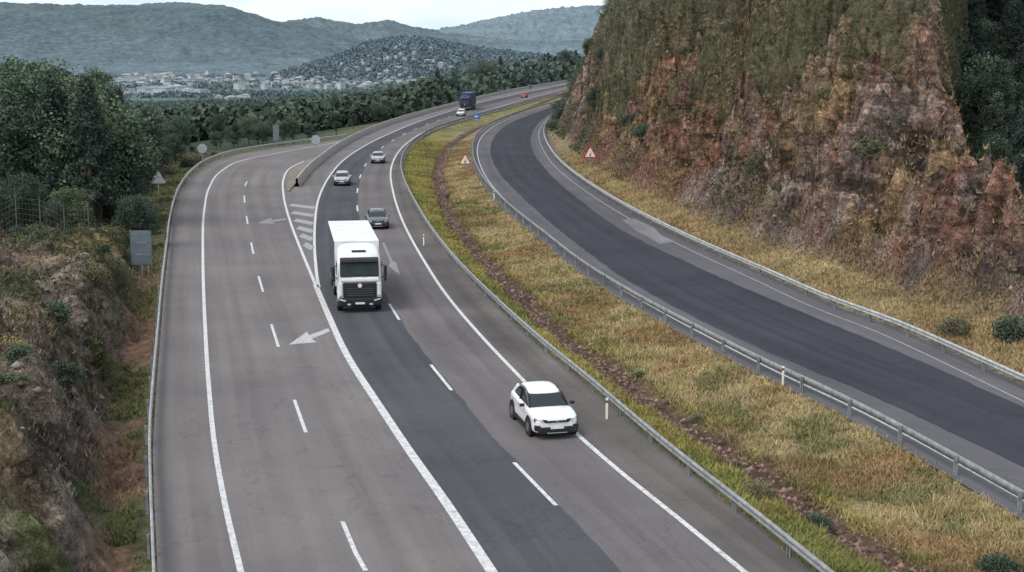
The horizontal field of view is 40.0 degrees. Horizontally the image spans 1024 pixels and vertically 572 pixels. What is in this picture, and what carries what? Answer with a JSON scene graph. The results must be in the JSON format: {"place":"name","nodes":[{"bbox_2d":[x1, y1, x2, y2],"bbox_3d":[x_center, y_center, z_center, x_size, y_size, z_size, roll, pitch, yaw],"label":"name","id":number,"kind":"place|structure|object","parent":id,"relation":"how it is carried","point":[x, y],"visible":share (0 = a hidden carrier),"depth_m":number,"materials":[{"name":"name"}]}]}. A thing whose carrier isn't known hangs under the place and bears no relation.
{"place":"outdoors","nodes":[
{"label":"outdoors","id":0,"kind":"place"},
{"bbox_2d":[0,2,364,77],"bbox_3d":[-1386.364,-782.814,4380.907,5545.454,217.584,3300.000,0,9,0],"label":"hill","id":1,"kind":"structure","parent":0,"point":[180,38],"depth_m":3547.10,"materials":[{"name":"green plant"}]},
{"bbox_2d":[0,0,606,29],"label":"sky","id":2,"kind":"structure","parent":0,"point":[429,14],"materials":[{"name":"white"}]},
{"bbox_2d":[153,82,567,571],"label":"road","id":3,"kind":"structure","parent":0,"point":[296,494],"depth_m":56.49,"materials":[{"name":"grey asphalt"}]},
{"bbox_2d":[144,134,346,571],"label":"guardrail","id":4,"kind":"object","parent":3,"relation":"on","point":[147,460],"visible":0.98,"depth_m":63.45,"materials":[{"name":"metal"}]},
{"bbox_2d":[287,157,315,191],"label":"pavement","id":5,"kind":"structure","parent":3,"relation":"on","point":[294,172],"depth_m":167.61,"materials":[{"name":"beige concrete"}]},
{"bbox_2d":[289,204,315,249],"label":"hatching marking","id":6,"kind":"object","parent":3,"relation":"on","point":[306,244],"visible":1,"depth_m":120.70,"materials":[{"name":"paint"}]},
{"bbox_2d":[289,328,329,344],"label":"arrow marking","id":7,"kind":"object","parent":3,"relation":"on","point":[305,337],"visible":1,"depth_m":72.23,"materials":[{"name":"paint"}]},
{"bbox_2d":[294,80,567,185],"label":"concrete barrier","id":8,"kind":"object","parent":3,"relation":"on","point":[308,169],"visible":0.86,"depth_m":255.69,"materials":[{"name":"grey concrete"}]},
{"bbox_2d":[265,40,511,77],"bbox_3d":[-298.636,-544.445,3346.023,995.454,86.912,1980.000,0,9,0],"label":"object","id":9,"kind":"structure","parent":0,"point":[376,54],"depth_m":2883.07,"materials":[{"name":"green plant"}]},
{"bbox_2d":[270,34,554,82],"bbox_3d":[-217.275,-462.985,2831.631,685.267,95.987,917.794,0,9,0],"label":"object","id":10,"kind":"object","parent":9,"relation":"on","point":[318,67],"visible":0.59,"depth_m":2877.77,"materials":[{"name":"green plant"}]},
{"bbox_2d":[285,17,584,56],"bbox_3d":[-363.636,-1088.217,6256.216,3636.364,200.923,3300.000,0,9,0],"label":"hill","id":11,"kind":"structure","parent":0,"point":[366,31],"depth_m":5731.02,"materials":[{"name":"green plant"}]},
{"bbox_2d":[316,84,620,571],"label":"road","id":12,"kind":"structure","parent":0,"point":[514,518],"depth_m":53.69,"materials":[{"name":"grey asphalt"}]},
{"bbox_2d":[332,170,351,184],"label":"car","id":13,"kind":"object","parent":12,"relation":"on","point":[342,177],"visible":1,"depth_m":153.69,"materials":[{"name":"silver metal"}]},
{"bbox_2d":[328,220,386,309],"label":"truck","id":14,"kind":"object","parent":12,"relation":"on","point":[355,267],"visible":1,"depth_m":78.99,"materials":[{"name":"white metal"}]},
{"bbox_2d":[458,92,475,109],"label":"truck","id":15,"kind":"object","parent":12,"relation":"on","point":[467,100],"visible":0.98,"depth_m":347.99,"materials":[{"name":"blue metal"}]},
{"bbox_2d":[0,0,1023,571],"bbox_3d":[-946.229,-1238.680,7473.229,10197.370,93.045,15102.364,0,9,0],"label":"ground","id":16,"kind":"structure","parent":0,"point":[46,528],"depth_m":96.16,"materials":[{"name":"brown soil"}]},
{"bbox_2d":[0,91,21,180],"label":"pine tree","id":17,"kind":"object","parent":16,"relation":"on","point":[6,102],"visible":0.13,"depth_m":131.76,"materials":[{"name":"green plant"}]},
{"bbox_2d":[0,164,27,192],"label":"broadleaf tree","id":18,"kind":"object","parent":16,"relation":"on","point":[5,180],"visible":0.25,"depth_m":121.19,"materials":[{"name":"green plant"}]},
{"bbox_2d":[0,184,36,230],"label":"broadleaf tree","id":19,"kind":"object","parent":16,"relation":"on","point":[3,194],"visible":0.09,"depth_m":105.00,"materials":[{"name":"green plant"}]},
{"bbox_2d":[1,340,37,363],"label":"bush","id":20,"kind":"object","parent":16,"relation":"on","point":[15,354],"visible":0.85,"depth_m":49.32,"materials":[{"name":"green plant"}]},
{"bbox_2d":[0,171,42,230],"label":"broadleaf tree","id":21,"kind":"object","parent":16,"relation":"on","point":[22,194],"visible":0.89,"depth_m":102.56,"materials":[{"name":"green plant"}]},
{"bbox_2d":[11,182,51,225],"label":"broadleaf tree","id":22,"kind":"object","parent":16,"relation":"on","point":[45,206],"visible":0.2,"depth_m":111.42,"materials":[{"name":"green plant"}]},
{"bbox_2d":[0,69,74,222],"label":"broadleaf tree","id":23,"kind":"object","parent":16,"relation":"on","point":[17,142],"visible":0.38,"depth_m":121.24,"materials":[{"name":"green plant"}]},
{"bbox_2d":[0,193,88,229],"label":"wire fence","id":24,"kind":"object","parent":16,"relation":"on","point":[15,208],"visible":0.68,"depth_m":98.89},
{"bbox_2d":[0,55,91,108],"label":"broadleaf tree","id":25,"kind":"object","parent":16,"relation":"on","point":[30,68],"visible":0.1,"depth_m":143.76,"materials":[{"name":"green plant"}]},
{"bbox_2d":[41,197,71,230],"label":"broadleaf tree","id":26,"kind":"object","parent":16,"relation":"on","point":[57,204],"visible":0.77,"depth_m":102.28,"materials":[{"name":"green plant"}]},
{"bbox_2d":[11,73,102,209],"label":"pine tree","id":27,"kind":"object","parent":16,"relation":"on","point":[51,100],"visible":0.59,"depth_m":114.20,"materials":[{"name":"green plant"}]},
{"bbox_2d":[44,300,73,327],"bbox_3d":[-19.338,1.261,59.825,1.621,1.309,1.798,3,10,17],"label":"bush","id":28,"kind":"object","parent":16,"relation":"on","point":[63,311],"visible":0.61,"depth_m":59.71,"materials":[{"name":"green plant"}]},
{"bbox_2d":[50,359,87,389],"bbox_3d":[-16.660,3.381,52.443,1.727,1.276,1.645,7,12,37],"label":"bush","id":29,"kind":"object","parent":16,"relation":"on","point":[63,373],"visible":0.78,"depth_m":52.36,"materials":[{"name":"green plant"}]},
{"bbox_2d":[0,219,140,570],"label":"bank scrub","id":30,"kind":"object","parent":16,"relation":"on","point":[28,241],"visible":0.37,"depth_m":71.95,"materials":[{"name":"green plant"}]},
{"bbox_2d":[47,186,97,228],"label":"broadleaf tree","id":31,"kind":"object","parent":16,"relation":"on","point":[64,194],"visible":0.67,"depth_m":108.08,"materials":[{"name":"green plant"}]},
{"bbox_2d":[0,226,144,539],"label":"stones","id":32,"kind":"object","parent":16,"relation":"on","point":[16,366],"visible":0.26,"depth_m":48.72,"materials":[{"name":"brown stone"}]},
{"bbox_2d":[59,75,113,171],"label":"broadleaf tree","id":33,"kind":"object","parent":16,"relation":"on","point":[67,85],"visible":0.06,"depth_m":130.72,"materials":[{"name":"green plant"}]},
{"bbox_2d":[51,74,132,227],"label":"pine tree","id":34,"kind":"object","parent":16,"relation":"on","point":[93,140],"visible":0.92,"depth_m":113.16,"materials":[{"name":"green plant"}]},
{"bbox_2d":[78,260,111,283],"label":"bush","id":35,"kind":"object","parent":16,"relation":"on","point":[100,269],"visible":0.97,"depth_m":72.01,"materials":[{"name":"green plant"}]},
{"bbox_2d":[30,92,163,228],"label":"broadleaf tree","id":36,"kind":"object","parent":16,"relation":"on","point":[106,122],"visible":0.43,"depth_m":116.13,"materials":[{"name":"green plant"}]},
{"bbox_2d":[0,162,204,569],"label":"grass","id":37,"kind":"structure","parent":16,"relation":"on","point":[174,180],"depth_m":56.57,"materials":[{"name":"green plant"}]},
{"bbox_2d":[79,66,127,98],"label":"broadleaf tree","id":38,"kind":"object","parent":16,"relation":"on","point":[106,77],"visible":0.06,"depth_m":223.64,"materials":[{"name":"green plant"}]},
{"bbox_2d":[94,194,117,224],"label":"broadleaf tree","id":39,"kind":"object","parent":16,"relation":"on","point":[107,213],"visible":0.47,"depth_m":120.56,"materials":[{"name":"green plant"}]},
{"bbox_2d":[94,82,125,150],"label":"broadleaf tree","id":40,"kind":"object","parent":16,"relation":"on","point":[106,93],"visible":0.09,"depth_m":147.43,"materials":[{"name":"green plant"}]},
{"bbox_2d":[106,111,157,204],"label":"pine tree","id":41,"kind":"object","parent":16,"relation":"on","point":[134,181],"visible":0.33,"depth_m":120.10,"materials":[{"name":"green plant"}]},
{"bbox_2d":[109,193,162,234],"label":"broadleaf tree","id":42,"kind":"object","parent":16,"relation":"on","point":[139,211],"visible":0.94,"depth_m":104.50,"materials":[{"name":"green plant"}]},
{"bbox_2d":[119,126,153,195],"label":"pine tree","id":43,"kind":"object","parent":16,"relation":"on","point":[147,174],"visible":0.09,"depth_m":131.26,"materials":[{"name":"green plant"}]},
{"bbox_2d":[113,138,162,187],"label":"broadleaf tree","id":44,"kind":"object","parent":16,"relation":"on","point":[152,169],"visible":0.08,"depth_m":135.76,"materials":[{"name":"green plant"}]},
{"bbox_2d":[130,231,151,275],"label":"road sign","id":45,"kind":"object","parent":16,"relation":"on","point":[141,248],"visible":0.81,"depth_m":93.74,"materials":[{"name":"metal"}]},
{"bbox_2d":[132,115,175,187],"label":"pine tree","id":46,"kind":"object","parent":16,"relation":"on","point":[151,131],"visible":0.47,"depth_m":153.01,"materials":[{"name":"green plant"}]},
{"bbox_2d":[160,125,183,150],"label":"broadleaf tree","id":47,"kind":"object","parent":16,"relation":"on","point":[171,129],"visible":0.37,"depth_m":190.83,"materials":[{"name":"green plant"}]},
{"bbox_2d":[163,134,188,163],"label":"broadleaf tree","id":48,"kind":"object","parent":16,"relation":"on","point":[174,150],"visible":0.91,"depth_m":176.88,"materials":[{"name":"green plant"}]},
{"bbox_2d":[160,116,192,141],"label":"broadleaf tree","id":49,"kind":"object","parent":16,"relation":"on","point":[176,124],"visible":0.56,"depth_m":205.59,"materials":[{"name":"green plant"}]},
{"bbox_2d":[206,113,228,147],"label":"broadleaf tree","id":50,"kind":"object","parent":16,"relation":"on","point":[217,124],"visible":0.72,"depth_m":253.14,"materials":[{"name":"green plant"}]},
{"bbox_2d":[223,125,244,147],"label":"broadleaf tree","id":51,"kind":"object","parent":16,"relation":"on","point":[229,134],"visible":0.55,"depth_m":242.00,"materials":[{"name":"green plant"}]},
{"bbox_2d":[230,122,241,148],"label":"broadleaf tree","id":52,"kind":"object","parent":16,"relation":"on","point":[235,128],"visible":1,"depth_m":218.85,"materials":[{"name":"green plant"}]},
{"bbox_2d":[74,73,418,97],"bbox_3d":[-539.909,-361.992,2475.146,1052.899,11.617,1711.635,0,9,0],"label":"town","id":53,"kind":"object","parent":16,"relation":"on","point":[212,86],"visible":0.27,"depth_m":2002.47,"materials":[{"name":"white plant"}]},
{"bbox_2d":[237,114,260,144],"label":"broadleaf tree","id":54,"kind":"object","parent":16,"relation":"on","point":[245,123],"visible":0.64,"depth_m":249.29,"materials":[{"name":"green plant"}]},
{"bbox_2d":[247,121,272,144],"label":"broadleaf tree","id":55,"kind":"object","parent":16,"relation":"on","point":[264,128],"visible":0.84,"depth_m":236.69,"materials":[{"name":"green plant"}]},
{"bbox_2d":[282,116,301,144],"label":"broadleaf tree","id":56,"kind":"object","parent":16,"relation":"on","point":[293,129],"visible":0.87,"depth_m":228.46,"materials":[{"name":"green plant"}]},
{"bbox_2d":[124,53,585,141],"bbox_3d":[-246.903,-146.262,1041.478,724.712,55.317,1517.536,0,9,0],"label":"forest","id":57,"kind":"object","parent":16,"relation":"on","point":[395,99],"visible":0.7,"depth_m":365.80,"materials":[{"name":"green plant"}]},
{"bbox_2d":[369,104,389,122],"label":"broadleaf tree","id":58,"kind":"object","parent":16,"relation":"on","point":[381,109],"visible":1,"depth_m":296.16,"materials":[{"name":"green plant"}]},
{"bbox_2d":[463,58,498,85],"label":"broadleaf tree","id":59,"kind":"object","parent":16,"relation":"on","point":[486,65],"visible":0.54,"depth_m":524.44,"materials":[{"name":"green plant"}]},
{"bbox_2d":[555,49,578,65],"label":"broadleaf tree","id":60,"kind":"object","parent":16,"relation":"on","point":[563,53],"visible":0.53,"depth_m":741.86,"materials":[{"name":"green plant"}]},
{"bbox_2d":[584,85,599,109],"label":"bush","id":61,"kind":"object","parent":16,"relation":"on","point":[592,102],"visible":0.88,"depth_m":203.00,"materials":[{"name":"green plant"}]},
{"bbox_2d":[400,92,834,571],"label":"guardrail","id":62,"kind":"object","parent":16,"relation":"on","point":[789,541],"visible":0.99,"depth_m":53.45,"materials":[{"name":"metal"}]},
{"bbox_2d":[628,123,649,138],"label":"bush","id":63,"kind":"object","parent":16,"relation":"on","point":[642,129],"visible":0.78,"depth_m":157.18,"materials":[{"name":"green plant"}]},
{"bbox_2d":[428,147,937,571],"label":"stones","id":64,"kind":"object","parent":16,"relation":"on","point":[880,557],"visible":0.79,"depth_m":58.37,"materials":[{"name":"brown stone"}]},
{"bbox_2d":[403,139,1023,571],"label":"grass","id":65,"kind":"structure","parent":16,"relation":"on","point":[949,549],"depth_m":56.24,"materials":[{"name":"yellow plant"}]},
{"bbox_2d":[738,477,777,499],"bbox_3d":[8.220,6.864,47.218,1.439,0.914,1.205,1,9,4],"label":"bush","id":66,"kind":"object","parent":16,"relation":"on","point":[760,489],"visible":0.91,"depth_m":47.10,"materials":[{"name":"green plant"}]},
{"bbox_2d":[744,147,777,169],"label":"bush","id":67,"kind":"object","parent":16,"relation":"on","point":[758,161],"visible":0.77,"depth_m":110.23,"materials":[{"name":"green plant"}]},
{"bbox_2d":[544,117,1023,380],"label":"guardrail","id":68,"kind":"object","parent":16,"relation":"on","point":[967,352],"visible":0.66,"depth_m":81.43,"materials":[{"name":"metal"}]},
{"bbox_2d":[550,0,1023,288],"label":"hillside scrub","id":69,"kind":"object","parent":16,"relation":"on","point":[558,133],"visible":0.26,"depth_m":148.85,"materials":[{"name":"green plant"}]},
{"bbox_2d":[559,118,1023,374],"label":"grass","id":70,"kind":"structure","parent":16,"relation":"on","point":[624,191],"depth_m":94.53,"materials":[{"name":"yellow plant"}]},
{"bbox_2d":[588,75,1023,318],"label":"stones","id":71,"kind":"object","parent":16,"relation":"on","point":[911,238],"visible":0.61,"depth_m":94.00,"materials":[{"name":"brown stone"}]},
{"bbox_2d":[592,0,1023,320],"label":"grass","id":72,"kind":"structure","parent":16,"relation":"on","point":[910,181],"depth_m":99.48,"materials":[{"name":"green plant"}]},
{"bbox_2d":[798,512,836,529],"bbox_3d":[9.742,7.585,45.002,1.232,0.742,1.081,1,10,8],"label":"bush","id":73,"kind":"object","parent":16,"relation":"on","point":[818,520],"visible":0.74,"depth_m":44.89,"materials":[{"name":"green plant"}]},
{"bbox_2d":[852,134,887,160],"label":"bush","id":74,"kind":"object","parent":16,"relation":"on","point":[876,147],"visible":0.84,"depth_m":96.16,"materials":[{"name":"green plant"}]},
{"bbox_2d":[930,311,972,336],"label":"bush","id":75,"kind":"object","parent":16,"relation":"on","point":[956,323],"visible":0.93,"depth_m":71.89,"materials":[{"name":"green plant"}]},
{"bbox_2d":[960,44,984,99],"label":"pine tree","id":76,"kind":"object","parent":16,"relation":"on","point":[971,53],"visible":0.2,"depth_m":143.20,"materials":[{"name":"green plant"}]},
{"bbox_2d":[959,72,990,129],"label":"broadleaf tree","id":77,"kind":"object","parent":16,"relation":"on","point":[966,109],"visible":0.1,"depth_m":132.77,"materials":[{"name":"green plant"}]},
{"bbox_2d":[968,21,989,70],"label":"pine tree","id":78,"kind":"object","parent":16,"relation":"on","point":[979,32],"visible":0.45,"depth_m":159.54,"materials":[{"name":"green plant"}]},
{"bbox_2d":[967,0,992,37],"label":"pine tree","id":79,"kind":"object","parent":16,"relation":"on","point":[981,3],"visible":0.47,"depth_m":179.29,"materials":[{"name":"green plant"}]},
{"bbox_2d":[967,0,1007,15],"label":"broadleaf tree","id":80,"kind":"object","parent":16,"relation":"on","point":[991,5],"visible":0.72,"depth_m":181.67,"materials":[{"name":"green plant"}]},
{"bbox_2d":[954,51,1021,151],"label":"broadleaf tree","id":81,"kind":"object","parent":16,"relation":"on","point":[977,100],"visible":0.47,"depth_m":125.73,"materials":[{"name":"green plant"}]},
{"bbox_2d":[970,17,1005,66],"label":"broadleaf tree","id":82,"kind":"object","parent":16,"relation":"on","point":[989,28],"visible":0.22,"depth_m":170.52,"materials":[{"name":"green plant"}]},
{"bbox_2d":[954,0,1023,194],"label":"forest","id":83,"kind":"object","parent":16,"relation":"on","point":[973,142],"visible":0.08,"depth_m":131.65,"materials":[{"name":"green plant"}]},
{"bbox_2d":[969,57,1018,149],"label":"pine tree","id":84,"kind":"object","parent":16,"relation":"on","point":[999,77],"visible":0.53,"depth_m":120.02,"materials":[{"name":"green plant"}]},
{"bbox_2d":[976,134,1016,177],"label":"broadleaf tree","id":85,"kind":"object","parent":16,"relation":"on","point":[1002,149],"visible":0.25,"depth_m":104.30,"materials":[{"name":"green plant"}]},
{"bbox_2d":[977,90,1018,164],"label":"pine tree","id":86,"kind":"object","parent":16,"relation":"on","point":[998,112],"visible":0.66,"depth_m":114.60,"materials":[{"name":"green plant"}]},
{"bbox_2d":[972,551,1023,571],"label":"bush","id":87,"kind":"object","parent":16,"relation":"on","point":[996,564],"visible":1,"depth_m":40.35,"materials":[{"name":"green plant"}]},
{"bbox_2d":[988,314,1023,343],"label":"bush","id":88,"kind":"object","parent":16,"relation":"on","point":[1011,334],"visible":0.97,"depth_m":69.11,"materials":[{"name":"green plant"}]},
{"bbox_2d":[998,0,1013,54],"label":"pine tree","id":89,"kind":"object","parent":16,"relation":"on","point":[1005,13],"visible":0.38,"depth_m":179.38,"materials":[{"name":"green plant"}]},
{"bbox_2d":[994,0,1023,62],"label":"pine tree","id":90,"kind":"object","parent":16,"relation":"on","point":[1016,33],"visible":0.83,"depth_m":168.40,"materials":[{"name":"green plant"}]},
{"bbox_2d":[1001,42,1023,125],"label":"pine tree","id":91,"kind":"object","parent":16,"relation":"on","point":[1019,66],"visible":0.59,"depth_m":136.72,"materials":[{"name":"green plant"}]},
{"bbox_2d":[1009,97,1023,193],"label":"pine tree","id":92,"kind":"object","parent":16,"relation":"on","point":[1018,140],"visible":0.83,"depth_m":99.51,"materials":[{"name":"green plant"}]},
{"bbox_2d":[430,4,607,40],"bbox_3d":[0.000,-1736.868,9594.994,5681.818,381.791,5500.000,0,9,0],"label":"hill","id":93,"kind":"structure","parent":0,"point":[562,23],"depth_m":8528.75,"materials":[{"name":"green plant"}]},
{"bbox_2d":[357,86,740,571],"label":"road","id":94,"kind":"structure","parent":0,"point":[624,523],"depth_m":54.12,"materials":[{"name":"grey asphalt"}]},
{"bbox_2d":[365,208,389,228],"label":"car","id":95,"kind":"object","parent":94,"relation":"on","point":[376,217],"visible":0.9,"depth_m":116.45,"materials":[{"name":"paint"}]},
{"bbox_2d":[370,151,385,162],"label":"car","id":96,"kind":"object","parent":94,"relation":"on","point":[377,156],"visible":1,"depth_m":184.19,"materials":[{"name":"silver metal"}]},
{"bbox_2d":[244,120,557,569],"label":"lane marking","id":97,"kind":"object","parent":94,"relation":"on","point":[360,560],"visible":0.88,"depth_m":50.04,"materials":[{"name":"paint"}]},
{"bbox_2d":[509,381,577,436],"bbox_3d":[1.209,4.729,55.148,2.200,1.641,4.338,-2,10,-13],"label":"car","id":98,"kind":"object","parent":94,"relation":"on","point":[541,407],"visible":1,"depth_m":54.19,"materials":[{"name":"white paint"}]},
{"bbox_2d":[391,88,814,571],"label":"road","id":99,"kind":"structure","parent":0,"point":[630,451],"depth_m":54.98,"materials":[{"name":"grey asphalt"}]},
{"bbox_2d":[202,89,747,571],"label":"lane marking","id":100,"kind":"object","parent":99,"relation":"on","point":[450,507],"visible":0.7,"depth_m":55.10,"materials":[{"name":"paint"}]},
{"bbox_2d":[623,218,671,243],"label":"road","id":101,"kind":"structure","parent":0,"point":[652,233],"depth_m":115.28,"materials":[{"name":"grey asphalt"}]},
{"bbox_2d":[470,104,1023,519],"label":"road","id":102,"kind":"structure","parent":0,"point":[1001,467],"depth_m":75.16,"materials":[{"name":"grey asphalt"}]},
{"bbox_2d":[471,101,1023,512],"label":"guardrail","id":103,"kind":"object","parent":102,"relation":"on","point":[970,465],"visible":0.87,"depth_m":61.68,"materials":[{"name":"metal"}]},
{"bbox_2d":[539,124,1023,401],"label":"lane marking","id":104,"kind":"object","parent":102,"relation":"on","point":[805,303],"visible":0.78,"depth_m":79.44,"materials":[{"name":"paint"}]},
{"bbox_2d":[490,107,1023,466],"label":"road","id":105,"kind":"structure","parent":0,"point":[972,413],"depth_m":75.69,"materials":[{"name":"grey asphalt"}]},
{"bbox_2d":[477,106,1023,500],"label":"lane marking","id":106,"kind":"object","parent":105,"relation":"on","point":[788,376],"visible":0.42,"depth_m":60.95,"materials":[{"name":"paint"}]},
{"bbox_2d":[969,7,986,47],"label":"pine tree","id":107,"kind":"object","parent":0,"point":[978,13],"visible":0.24,"depth_m":164.52,"materials":[{"name":"green plant"}]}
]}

